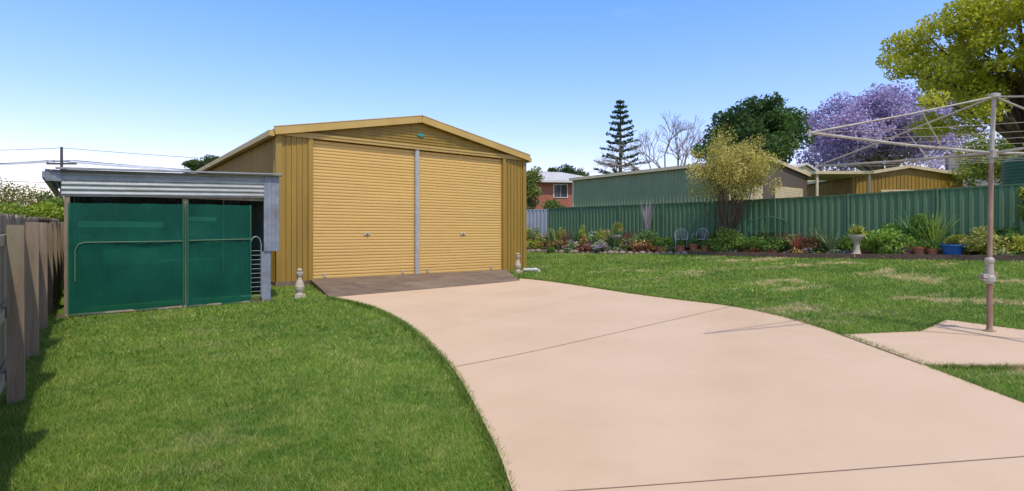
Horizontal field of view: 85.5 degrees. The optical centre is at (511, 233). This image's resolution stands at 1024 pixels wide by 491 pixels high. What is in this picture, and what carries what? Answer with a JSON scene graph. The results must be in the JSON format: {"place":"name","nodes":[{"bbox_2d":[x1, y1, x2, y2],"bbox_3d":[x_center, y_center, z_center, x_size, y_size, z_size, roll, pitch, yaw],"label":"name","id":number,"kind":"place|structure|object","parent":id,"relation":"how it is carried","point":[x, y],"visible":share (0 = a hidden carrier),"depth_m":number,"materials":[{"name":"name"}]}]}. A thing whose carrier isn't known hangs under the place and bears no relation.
{"place":"outdoors","nodes":[
{"label":"outdoors","id":0,"kind":"place"},
{"bbox_2d":[46,147,76,196],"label":"power pole","id":1,"kind":"object","parent":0,"point":[61,164],"visible":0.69,"depth_m":59.92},
{"bbox_2d":[0,148,944,182],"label":"power line","id":2,"kind":"object","parent":1,"relation":"attached to","point":[94,163],"visible":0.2,"depth_m":60.63,"materials":[{"name":"metal"}]},
{"bbox_2d":[0,251,1023,490],"bbox_3d":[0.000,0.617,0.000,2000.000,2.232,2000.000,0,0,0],"label":"ground","id":3,"kind":"structure","parent":0,"point":[254,295],"depth_m":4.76,"materials":[{"name":"green plant"}]},
{"bbox_2d":[0,175,48,207],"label":"suburban tree","id":4,"kind":"object","parent":3,"relation":"on","point":[32,196],"visible":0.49,"depth_m":42.17,"materials":[{"name":"green plant"}]},
{"bbox_2d":[0,213,63,404],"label":"timber fence","id":5,"kind":"object","parent":3,"relation":"on","point":[31,262],"visible":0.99,"depth_m":5.15,"materials":[{"name":"grey wood"}]},
{"bbox_2d":[0,197,63,222],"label":"suburban tree","id":6,"kind":"object","parent":3,"relation":"on","point":[49,208],"visible":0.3,"depth_m":23.06,"materials":[{"name":"green plant"}]},
{"bbox_2d":[36,190,63,219],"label":"suburban tree","id":7,"kind":"object","parent":3,"relation":"on","point":[46,195],"visible":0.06,"depth_m":40.34,"materials":[{"name":"green plant"}]},
{"bbox_2d":[49,297,272,318],"bbox_3d":[-5.950,1.296,9.750,3.366,0.073,0.439,0,0,-38],"label":"soil strip","id":8,"kind":"object","parent":3,"relation":"on","point":[255,300],"visible":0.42,"depth_m":9.32,"materials":[{"name":"soil"}]},
{"bbox_2d":[42,167,281,316],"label":"mesh enclosure","id":9,"kind":"structure","parent":3,"relation":"on","point":[147,240],"depth_m":9.54,"materials":[{"name":"fabric"}]},
{"bbox_2d":[181,153,218,170],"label":"street tree","id":10,"kind":"object","parent":3,"relation":"on","point":[194,165],"visible":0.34,"depth_m":46.05,"materials":[{"name":"green plant"}]},
{"bbox_2d":[294,268,305,298],"bbox_3d":[-4.220,0.988,11.000,0.200,0.605,0.200,0,0,-29],"label":"stone baluster","id":11,"kind":"object","parent":3,"relation":"on","point":[299,286],"visible":0.98,"depth_m":10.94,"materials":[{"name":"stone"}]},
{"bbox_2d":[194,115,531,286],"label":"garage","id":12,"kind":"structure","parent":3,"relation":"on","point":[413,194],"depth_m":14.67,"materials":[{"name":"gold metal"}]},
{"bbox_2d":[313,140,501,278],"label":"roller doors","id":13,"kind":"structure","parent":12,"relation":"in","point":[358,190],"depth_m":14.78,"materials":[{"name":"gold metal"}]},
{"bbox_2d":[310,270,518,296],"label":"concrete ramp","id":14,"kind":"structure","parent":3,"relation":"on","point":[344,286],"depth_m":13.16,"materials":[{"name":"brown concrete"}]},
{"bbox_2d":[513,253,522,272],"bbox_3d":[0.170,0.858,16.100,0.200,0.605,0.200,0,0,-29],"label":"stone baluster","id":15,"kind":"object","parent":3,"relation":"on","point":[517,264],"visible":0.99,"depth_m":16.05,"materials":[{"name":"stone"}]},
{"bbox_2d":[526,166,544,209],"bbox_3d":[1.148,-1.773,32.917,1.510,4.581,1.620,0,0,-40],"label":"slender tree","id":16,"kind":"object","parent":3,"relation":"on","point":[535,192],"visible":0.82,"depth_m":32.72,"materials":[{"name":"green plant"}]},
{"bbox_2d":[526,209,547,237],"bbox_3d":[-0.725,-0.321,28.300,5.591,1.765,0.060,0,0,28],"label":"grey steel fence","id":17,"kind":"object","parent":3,"relation":"on","point":[538,218],"visible":0.11,"depth_m":27.23,"materials":[{"name":"metal"}]},
{"bbox_2d":[528,182,571,208],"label":"walls","id":18,"kind":"structure","parent":3,"relation":"on","point":[547,190],"depth_m":50.61,"materials":[{"name":"red brick"}]},
{"bbox_2d":[537,172,583,182],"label":"roof","id":19,"kind":"structure","parent":18,"relation":"on","point":[556,177],"depth_m":51.91,"materials":[{"name":"white paint"}]},
{"bbox_2d":[553,184,567,197],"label":"windows","id":20,"kind":"structure","parent":18,"relation":"attached to","point":[560,190],"depth_m":50.68,"materials":[{"name":"glass"}]},
{"bbox_2d":[541,197,564,208],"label":"garden shrub","id":21,"kind":"object","parent":3,"relation":"on","point":[550,203],"visible":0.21,"depth_m":37.29,"materials":[{"name":"green plant"}]},
{"bbox_2d":[547,164,589,175],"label":"street tree","id":22,"kind":"object","parent":3,"relation":"on","point":[568,169],"visible":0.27,"depth_m":68.61,"materials":[{"name":"green plant"}]},
{"bbox_2d":[526,249,686,254],"bbox_3d":[1.835,0.657,23.090,1.510,0.283,11.406,0,0,-43],"label":"stone edging","id":23,"kind":"object","parent":3,"relation":"on","point":[608,252],"visible":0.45,"depth_m":21.05,"materials":[{"name":"stone"}]},
{"bbox_2d":[593,99,645,173],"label":"norfolk pine tree","id":24,"kind":"object","parent":3,"relation":"on","point":[619,130],"visible":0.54,"depth_m":59.67,"materials":[{"name":"green plant"}]},
{"bbox_2d":[639,199,654,230],"bbox_3d":[5.324,-0.527,21.699,0.784,1.758,0.674,0,0,40],"label":"grass tree","id":25,"kind":"object","parent":3,"relation":"on","point":[646,215],"visible":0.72,"depth_m":21.62,"materials":[{"name":"grey plant"}]},
{"bbox_2d":[596,110,707,173],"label":"bare tree","id":26,"kind":"object","parent":3,"relation":"on","point":[676,131],"visible":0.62,"depth_m":45.31,"materials":[{"name":"grey plant"}]},
{"bbox_2d":[569,157,810,206],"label":"neighbour green shed","id":27,"kind":"structure","parent":3,"relation":"on","point":[662,185],"depth_m":26.36,"materials":[{"name":"metal"}]},
{"bbox_2d":[691,91,816,163],"bbox_3d":[16.478,-4.908,37.843,8.129,9.155,7.921,0,0,0],"label":"camphor tree","id":28,"kind":"object","parent":3,"relation":"on","point":[774,122],"visible":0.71,"depth_m":36.48,"materials":[{"name":"green plant"}]},
{"bbox_2d":[526,246,1023,257],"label":"garden bed","id":29,"kind":"object","parent":3,"relation":"on","point":[542,248],"visible":0.14,"depth_m":21.49,"materials":[{"name":"soil"}]},
{"bbox_2d":[526,226,540,243],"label":"strappy plant","id":30,"kind":"object","parent":29,"relation":"on","point":[530,235],"visible":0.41,"depth_m":26.05,"materials":[{"name":"green plant"}]},
{"bbox_2d":[528,239,540,248],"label":"flowering shrub","id":31,"kind":"object","parent":29,"relation":"on","point":[535,243],"visible":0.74,"depth_m":24.70,"materials":[{"name":"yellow plant"}]},
{"bbox_2d":[534,233,548,241],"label":"flowering shrub","id":32,"kind":"object","parent":29,"relation":"on","point":[539,236],"visible":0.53,"depth_m":25.76,"materials":[{"name":"green plant"}]},
{"bbox_2d":[538,239,550,247],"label":"flowering shrub","id":33,"kind":"object","parent":29,"relation":"on","point":[544,243],"visible":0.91,"depth_m":24.14,"materials":[{"name":"green plant"}]},
{"bbox_2d":[545,239,564,251],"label":"flowering shrub","id":34,"kind":"object","parent":29,"relation":"on","point":[550,248],"visible":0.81,"depth_m":22.79,"materials":[{"name":"green plant"}]},
{"bbox_2d":[544,227,565,241],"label":"strappy plant","id":35,"kind":"object","parent":29,"relation":"on","point":[556,237],"visible":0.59,"depth_m":24.00,"materials":[{"name":"green plant"}]},
{"bbox_2d":[552,229,574,240],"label":"strappy plant","id":36,"kind":"object","parent":29,"relation":"on","point":[564,238],"visible":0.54,"depth_m":23.72,"materials":[{"name":"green plant"}]},
{"bbox_2d":[563,241,579,251],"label":"flowering shrub","id":37,"kind":"object","parent":29,"relation":"on","point":[574,244],"visible":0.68,"depth_m":22.42,"materials":[{"name":"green plant"}]},
{"bbox_2d":[562,224,588,241],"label":"strappy plant","id":38,"kind":"object","parent":29,"relation":"on","point":[577,238],"visible":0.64,"depth_m":23.57,"materials":[{"name":"green plant"}]},
{"bbox_2d":[576,224,585,238],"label":"cassia shrub","id":39,"kind":"object","parent":29,"relation":"on","point":[580,231],"visible":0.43,"depth_m":23.87,"materials":[{"name":"yellow plant"}]},
{"bbox_2d":[576,236,589,249],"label":"flowering shrub","id":40,"kind":"object","parent":29,"relation":"on","point":[580,241],"visible":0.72,"depth_m":22.35,"materials":[{"name":"pink plant"}]},
{"bbox_2d":[576,242,592,250],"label":"flowering shrub","id":41,"kind":"object","parent":29,"relation":"on","point":[585,247],"visible":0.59,"depth_m":22.00,"materials":[{"name":"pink plant"}]},
{"bbox_2d":[588,228,596,239],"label":"flowering shrub","id":42,"kind":"object","parent":29,"relation":"on","point":[591,233],"visible":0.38,"depth_m":23.98,"materials":[{"name":"green plant"}]},
{"bbox_2d":[590,243,608,251],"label":"flowering shrub","id":43,"kind":"object","parent":29,"relation":"on","point":[594,247],"visible":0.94,"depth_m":21.37,"materials":[{"name":"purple plant"}]},
{"bbox_2d":[595,239,611,249],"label":"flowering shrub","id":44,"kind":"object","parent":29,"relation":"on","point":[607,246],"visible":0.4,"depth_m":21.68,"materials":[{"name":"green plant"}]},
{"bbox_2d":[598,229,618,242],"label":"flowering shrub","id":45,"kind":"object","parent":29,"relation":"on","point":[601,237],"visible":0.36,"depth_m":22.68,"materials":[{"name":"green plant"}]},
{"bbox_2d":[601,227,623,248],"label":"strappy plant","id":46,"kind":"object","parent":29,"relation":"on","point":[610,242],"visible":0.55,"depth_m":21.95,"materials":[{"name":"green plant"}]},
{"bbox_2d":[606,236,623,247],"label":"strappy plant","id":47,"kind":"object","parent":29,"relation":"on","point":[617,244],"visible":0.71,"depth_m":21.39,"materials":[{"name":"green plant"}]},
{"bbox_2d":[610,235,620,249],"bbox_3d":[4.077,0.362,21.744,0.440,0.620,0.433,0,0,0],"label":"stone bird bath","id":48,"kind":"object","parent":29,"relation":"on","point":[617,237],"visible":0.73,"depth_m":21.60,"materials":[{"name":"stone"}]},
{"bbox_2d":[612,221,623,232],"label":"pedestal plant","id":49,"kind":"object","parent":48,"relation":"on","point":[619,228],"visible":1,"depth_m":21.75,"materials":[{"name":"green plant"}]},
{"bbox_2d":[613,244,627,250],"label":"flowering shrub","id":50,"kind":"object","parent":29,"relation":"on","point":[623,247],"visible":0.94,"depth_m":21.23,"materials":[{"name":"green plant"}]},
{"bbox_2d":[621,231,637,240],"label":"flowering shrub","id":51,"kind":"object","parent":29,"relation":"on","point":[627,236],"visible":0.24,"depth_m":22.42,"materials":[{"name":"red plant"}]},
{"bbox_2d":[627,236,650,251],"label":"flowering shrub","id":52,"kind":"object","parent":29,"relation":"on","point":[644,245],"visible":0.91,"depth_m":20.57,"materials":[{"name":"orange plant"}]},
{"bbox_2d":[621,228,657,250],"bbox_3d":[4.978,0.237,21.465,1.474,0.886,1.824,0,0,0],"label":"garden shrub","id":53,"kind":"object","parent":29,"relation":"on","point":[644,235],"visible":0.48,"depth_m":20.99,"materials":[{"name":"green plant"}]},
{"bbox_2d":[653,235,674,249],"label":"garden shrub","id":54,"kind":"object","parent":29,"relation":"on","point":[668,241],"visible":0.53,"depth_m":20.83,"materials":[{"name":"green plant"}]},
{"bbox_2d":[676,245,684,252],"bbox_3d":[5.972,0.541,19.613,0.324,0.260,0.319,0,0,0],"label":"plant pot","id":55,"kind":"object","parent":29,"relation":"on","point":[680,248],"visible":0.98,"depth_m":19.50,"materials":[{"name":"ceramic"}]},
{"bbox_2d":[672,236,689,248],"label":"garden shrub","id":56,"kind":"object","parent":29,"relation":"on","point":[686,243],"visible":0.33,"depth_m":20.55,"materials":[{"name":"green plant"}]},
{"bbox_2d":[674,228,687,250],"bbox_3d":[6.175,0.216,20.192,0.476,0.838,0.478,0,0,17],"label":"wire garden chair","id":57,"kind":"object","parent":29,"relation":"on","point":[681,236],"visible":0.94,"depth_m":20.34,"materials":[{"name":"white paint"}]},
{"bbox_2d":[688,244,698,250],"bbox_3d":[6.382,0.508,19.433,0.367,0.300,0.362,0,0,0],"label":"plant pot","id":58,"kind":"object","parent":29,"relation":"on","point":[693,247],"visible":0.85,"depth_m":19.31,"materials":[{"name":"ceramic"}]},
{"bbox_2d":[704,224,719,246],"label":"garden shrub","id":59,"kind":"object","parent":29,"relation":"on","point":[714,235],"visible":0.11,"depth_m":19.57,"materials":[{"name":"green plant"}]},
{"bbox_2d":[705,226,746,253],"bbox_3d":[7.208,0.200,18.604,1.312,0.989,1.236,0,0,0],"label":"garden shrub","id":60,"kind":"object","parent":29,"relation":"on","point":[731,237],"visible":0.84,"depth_m":18.30,"materials":[{"name":"green plant"}]},
{"bbox_2d":[684,123,786,248],"bbox_3d":[7.355,-1.397,18.490,2.987,4.424,3.503,0,0,37],"label":"bottlebrush tree","id":61,"kind":"object","parent":29,"relation":"on","point":[743,169],"visible":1,"depth_m":18.05,"materials":[{"name":"yellow plant"}]},
{"bbox_2d":[733,233,764,249],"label":"garden shrub","id":62,"kind":"object","parent":29,"relation":"on","point":[752,241],"visible":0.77,"depth_m":18.08,"materials":[{"name":"green plant"}]},
{"bbox_2d":[755,224,775,249],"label":"flax plant","id":63,"kind":"object","parent":29,"relation":"on","point":[765,237],"visible":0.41,"depth_m":18.21,"materials":[{"name":"green plant"}]},
{"bbox_2d":[747,216,788,239],"bbox_3d":[8.402,-0.112,18.193,1.236,0.937,0.508,0,0,28],"label":"metal garden bench","id":64,"kind":"object","parent":29,"relation":"on","point":[787,227],"visible":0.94,"depth_m":18.47,"materials":[{"name":"metal"}]},
{"bbox_2d":[757,236,786,252],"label":"garden shrub","id":65,"kind":"object","parent":29,"relation":"on","point":[775,245],"visible":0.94,"depth_m":17.56,"materials":[{"name":"green plant"}]},
{"bbox_2d":[784,234,802,252],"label":"garden shrub","id":66,"kind":"object","parent":29,"relation":"on","point":[788,243],"visible":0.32,"depth_m":17.41,"materials":[{"name":"green plant"}]},
{"bbox_2d":[789,247,803,252],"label":"ground cover plant","id":67,"kind":"object","parent":29,"relation":"on","point":[795,250],"visible":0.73,"depth_m":16.67,"materials":[{"name":"yellow plant"}]},
{"bbox_2d":[787,232,807,249],"bbox_3d":[8.754,0.288,17.070,0.673,0.791,0.892,0,0,-40],"label":"red cordyline","id":68,"kind":"object","parent":29,"relation":"on","point":[797,245],"visible":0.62,"depth_m":16.88,"materials":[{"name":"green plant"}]},
{"bbox_2d":[798,235,823,251],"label":"garden shrub","id":69,"kind":"object","parent":29,"relation":"on","point":[807,242],"visible":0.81,"depth_m":16.75,"materials":[{"name":"red plant"}]},
{"bbox_2d":[793,223,832,251],"bbox_3d":[9.363,0.138,16.850,1.005,1.034,1.281,0,0,-9],"label":"flax plant","id":70,"kind":"object","parent":29,"relation":"on","point":[816,234],"visible":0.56,"depth_m":16.76,"materials":[{"name":"green plant"}]},
{"bbox_2d":[817,229,844,251],"bbox_3d":[9.261,0.241,16.185,1.067,0.850,0.911,0,0,33],"label":"agave plant","id":71,"kind":"object","parent":29,"relation":"on","point":[827,244],"visible":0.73,"depth_m":16.15,"materials":[{"name":"green plant"}]},
{"bbox_2d":[819,240,848,252],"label":"garden shrub","id":72,"kind":"object","parent":29,"relation":"on","point":[824,248],"visible":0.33,"depth_m":16.30,"materials":[{"name":"green plant"}]},
{"bbox_2d":[833,249,852,253],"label":"ground cover plant","id":73,"kind":"object","parent":29,"relation":"on","point":[846,251],"visible":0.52,"depth_m":15.66,"materials":[{"name":"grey plant"}]},
{"bbox_2d":[836,231,860,251],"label":"garden shrub","id":74,"kind":"object","parent":29,"relation":"on","point":[848,244],"visible":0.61,"depth_m":16.10,"materials":[{"name":"green plant"}]},
{"bbox_2d":[848,235,865,256],"bbox_3d":[9.507,0.332,15.269,0.440,0.620,0.433,0,0,0],"label":"stone bird bath","id":75,"kind":"object","parent":29,"relation":"on","point":[856,239],"visible":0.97,"depth_m":15.19,"materials":[{"name":"stone"}]},
{"bbox_2d":[848,225,868,234],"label":"potted plant","id":76,"kind":"object","parent":75,"relation":"on","point":[860,231],"visible":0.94,"depth_m":15.15,"materials":[{"name":"green plant"}]},
{"bbox_2d":[860,222,920,253],"bbox_3d":[10.264,0.160,15.034,1.423,0.944,1.395,0,0,0],"label":"garden shrub","id":77,"kind":"object","parent":29,"relation":"on","point":[886,240],"visible":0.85,"depth_m":14.81,"materials":[{"name":"green plant"}]},
{"bbox_2d":[893,246,908,253],"bbox_3d":[10.222,0.461,14.563,0.367,0.300,0.362,0,0,0],"label":"plant pot","id":78,"kind":"object","parent":29,"relation":"on","point":[903,248],"visible":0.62,"depth_m":14.43,"materials":[{"name":"ceramic"}]},
{"bbox_2d":[890,208,940,240],"bbox_3d":[10.961,-0.072,14.954,1.452,1.380,1.660,0,0,29],"label":"palm lily","id":79,"kind":"object","parent":29,"relation":"on","point":[917,238],"visible":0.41,"depth_m":14.80,"materials":[{"name":"green plant"}]},
{"bbox_2d":[911,247,926,253],"bbox_3d":[10.515,0.472,14.287,0.346,0.260,0.340,0,0,0],"label":"plant pot","id":80,"kind":"object","parent":29,"relation":"on","point":[919,250],"visible":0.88,"depth_m":14.18,"materials":[{"name":"ceramic"}]},
{"bbox_2d":[911,238,925,246],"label":"potted plant","id":81,"kind":"object","parent":80,"relation":"in","point":[922,242],"visible":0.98,"depth_m":14.23,"materials":[{"name":"green plant"}]},
{"bbox_2d":[907,212,942,241],"bbox_3d":[11.239,-0.027,14.939,0.875,1.114,1.076,0,0,0],"label":"garden shrub","id":82,"kind":"object","parent":29,"relation":"on","point":[921,223],"visible":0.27,"depth_m":14.89,"materials":[{"name":"green plant"}]},
{"bbox_2d":[897,211,964,246],"bbox_3d":[11.152,-0.011,14.701,1.513,1.244,1.584,0,0,-26],"label":"variegated flax","id":83,"kind":"object","parent":29,"relation":"on","point":[935,235],"visible":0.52,"depth_m":14.42,"materials":[{"name":"green plant"}]},
{"bbox_2d":[926,249,939,254],"bbox_3d":[10.668,0.489,14.024,0.281,0.220,0.276,0,0,0],"label":"plant pot","id":84,"kind":"object","parent":29,"relation":"on","point":[933,251],"visible":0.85,"depth_m":13.93,"materials":[{"name":"ceramic"}]},
{"bbox_2d":[923,240,940,248],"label":"potted plant","id":85,"kind":"object","parent":84,"relation":"on","point":[931,245],"visible":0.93,"depth_m":13.97,"materials":[{"name":"green plant"}]},
{"bbox_2d":[939,244,966,254],"bbox_3d":[10.924,0.403,13.716,0.562,0.280,0.553,0,0,0],"label":"plant pot","id":86,"kind":"object","parent":29,"relation":"on","point":[949,249],"visible":0.88,"depth_m":13.55,"materials":[{"name":"blue ceramic"}]},
{"bbox_2d":[942,234,964,243],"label":"potted plant","id":87,"kind":"object","parent":86,"relation":"on","point":[952,239],"visible":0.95,"depth_m":13.64,"materials":[{"name":"green plant"}]},
{"bbox_2d":[951,225,1008,254],"bbox_3d":[11.351,0.203,13.482,1.068,0.832,1.084,0,0,0],"label":"garden shrub","id":88,"kind":"object","parent":29,"relation":"on","point":[977,243],"visible":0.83,"depth_m":13.28,"materials":[{"name":"green plant"}]},
{"bbox_2d":[993,248,1014,254],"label":"ground cover plant","id":89,"kind":"object","parent":29,"relation":"on","point":[1001,252],"visible":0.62,"depth_m":12.96,"materials":[{"name":"green plant"}]},
{"bbox_2d":[993,223,1023,252],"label":"garden shrub","id":90,"kind":"object","parent":29,"relation":"on","point":[1003,231],"visible":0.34,"depth_m":13.46,"materials":[{"name":"green plant"}]},
{"bbox_2d":[1001,234,1023,254],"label":"garden shrub","id":91,"kind":"object","parent":29,"relation":"on","point":[1018,245],"visible":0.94,"depth_m":13.02,"materials":[{"name":"yellow plant"}]},
{"bbox_2d":[548,183,1023,251],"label":"green steel fence","id":92,"kind":"object","parent":3,"relation":"on","point":[967,207],"visible":0.58,"depth_m":17.44,"materials":[{"name":"green metal"}]},
{"bbox_2d":[791,163,818,181],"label":"white roof shed","id":93,"kind":"structure","parent":3,"relation":"on","point":[807,167],"depth_m":42.32,"materials":[{"name":"metal"}]},
{"bbox_2d":[808,171,873,195],"bbox_3d":[16.500,-1.643,29.100,2.900,2.950,3.300,0,0,0],"label":"carport","id":94,"kind":"object","parent":3,"relation":"on","point":[816,176],"visible":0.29,"depth_m":27.55,"materials":[{"name":"metal"}]},
{"bbox_2d":[683,250,1023,261],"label":"timber edging","id":95,"kind":"object","parent":3,"relation":"on","point":[912,256],"visible":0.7,"depth_m":14.86,"materials":[{"name":"brown wood"}]},
{"bbox_2d":[808,165,969,195],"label":"tan shed","id":96,"kind":"structure","parent":3,"relation":"on","point":[906,177],"depth_m":28.55,"materials":[{"name":"gold metal"}]},
{"bbox_2d":[793,82,989,170],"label":"jacaranda tree","id":97,"kind":"object","parent":3,"relation":"on","point":[883,103],"visible":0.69,"depth_m":43.15,"materials":[{"name":"purple plant"}]},
{"bbox_2d":[875,0,1023,155],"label":"golden robinia tree","id":98,"kind":"object","parent":3,"relation":"on","point":[956,61],"visible":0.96,"depth_m":21.02,"materials":[{"name":"green plant"}]},
{"bbox_2d":[948,130,1021,186],"bbox_3d":[24.960,-3.025,27.721,5.826,5.858,4.482,0,0,0],"label":"robinia sapling","id":99,"kind":"object","parent":3,"relation":"on","point":[976,168],"visible":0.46,"depth_m":27.74,"materials":[{"name":"green plant"}]},
{"bbox_2d":[1000,155,1023,184],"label":"water tank","id":100,"kind":"object","parent":3,"relation":"on","point":[1012,171],"visible":0.31,"depth_m":20.96,"materials":[{"name":"green metal"}]},
{"bbox_2d":[0,0,1023,205],"label":"sky","id":101,"kind":"structure","parent":0,"point":[544,80],"materials":[{"name":"blue"}]},
{"bbox_2d":[337,278,1023,490],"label":"driveway","id":102,"kind":"structure","parent":0,"point":[727,393],"depth_m":4.31,"materials":[{"name":"concrete"}]},
{"bbox_2d":[434,306,1023,490],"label":"driveway joint","id":103,"kind":"object","parent":102,"relation":"on","point":[768,475],"visible":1,"depth_m":3.09,"materials":[{"name":"concrete"}]},
{"bbox_2d":[843,320,1023,367],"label":"concrete path","id":104,"kind":"structure","parent":0,"point":[940,346],"depth_m":5.64,"materials":[{"name":"beige concrete"}]},
{"bbox_2d":[808,93,1023,331],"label":"rotary clothes hoist","id":105,"kind":"object","parent":104,"relation":"on","point":[989,276],"visible":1,"depth_m":6.08,"materials":[{"name":"metal"}]},
{"bbox_2d":[944,153,1000,186],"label":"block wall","id":106,"kind":"structure","parent":0,"point":[949,164],"depth_m":32.98,"materials":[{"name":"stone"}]},
{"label":"shrub trunk","id":107,"kind":"object","parent":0,"visible":0},
{"bbox_2d":[1017,201,1023,221],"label":"tall shrub","id":108,"kind":"object","parent":107,"relation":"on","point":[1021,211],"visible":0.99,"depth_m":13.31,"materials":[{"name":"green plant"}]},
{"bbox_2d":[1016,186,1023,201],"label":"tall shrub","id":109,"kind":"object","parent":108,"relation":"on","point":[1020,194],"visible":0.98,"depth_m":13.31,"materials":[{"name":"green plant"}]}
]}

